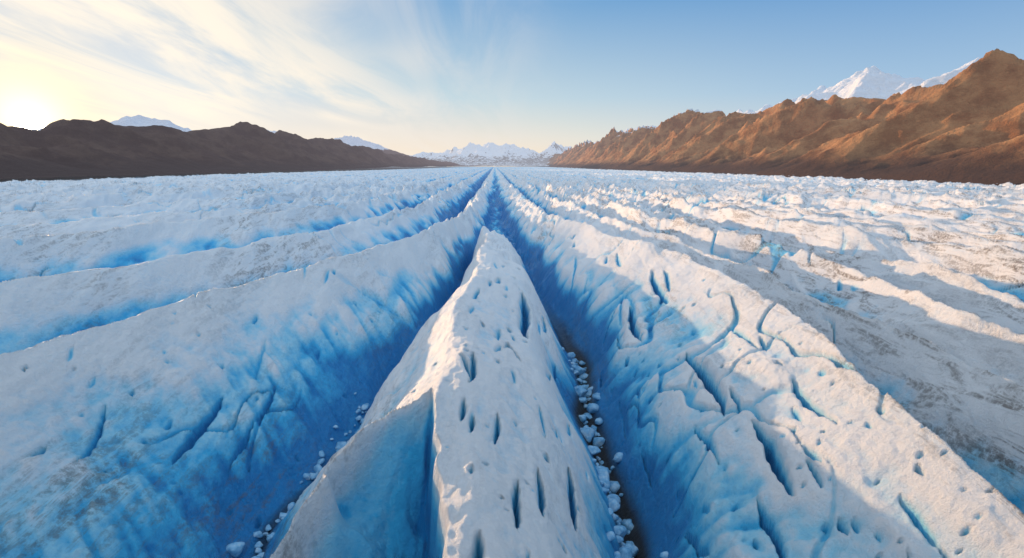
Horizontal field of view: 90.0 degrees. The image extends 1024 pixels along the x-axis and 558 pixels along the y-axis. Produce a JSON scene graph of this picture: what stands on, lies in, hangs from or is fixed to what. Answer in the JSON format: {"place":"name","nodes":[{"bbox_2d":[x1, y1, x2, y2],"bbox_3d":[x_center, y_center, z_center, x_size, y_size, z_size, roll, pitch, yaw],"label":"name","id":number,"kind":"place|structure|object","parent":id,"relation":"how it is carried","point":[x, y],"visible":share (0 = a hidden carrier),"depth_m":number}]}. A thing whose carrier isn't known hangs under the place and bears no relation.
{"place":"outdoors","nodes":[
{"label":"outdoors","id":0,"kind":"place"},
{"bbox_2d":[0,115,477,178],"bbox_3d":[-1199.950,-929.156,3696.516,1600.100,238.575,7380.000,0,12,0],"label":"dark mountains","id":1,"kind":"structure","parent":0,"point":[133,145],"depth_m":851.58},
{"bbox_2d":[412,141,570,165],"bbox_3d":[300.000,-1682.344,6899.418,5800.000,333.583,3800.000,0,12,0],"label":"snow mountains","id":2,"kind":"structure","parent":0,"point":[487,154],"depth_m":6087.99},
{"bbox_2d":[0,166,1023,557],"bbox_3d":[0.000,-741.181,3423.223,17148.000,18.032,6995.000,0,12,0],"label":"glacier","id":3,"kind":"object","parent":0,"point":[774,366],"visible":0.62,"depth_m":39.93},
{"bbox_2d":[226,347,667,557],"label":"ice boulders","id":4,"kind":"object","parent":3,"relation":"on","point":[622,529],"visible":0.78,"depth_m":39.34},
{"bbox_2d":[0,0,1023,166],"label":"sky","id":5,"kind":"structure","parent":0,"point":[408,77]},
{"bbox_2d":[537,48,1023,186],"bbox_3d":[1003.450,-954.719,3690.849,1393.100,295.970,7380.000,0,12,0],"label":"brown mountains","id":6,"kind":"structure","parent":0,"point":[964,123],"depth_m":716.46}
]}

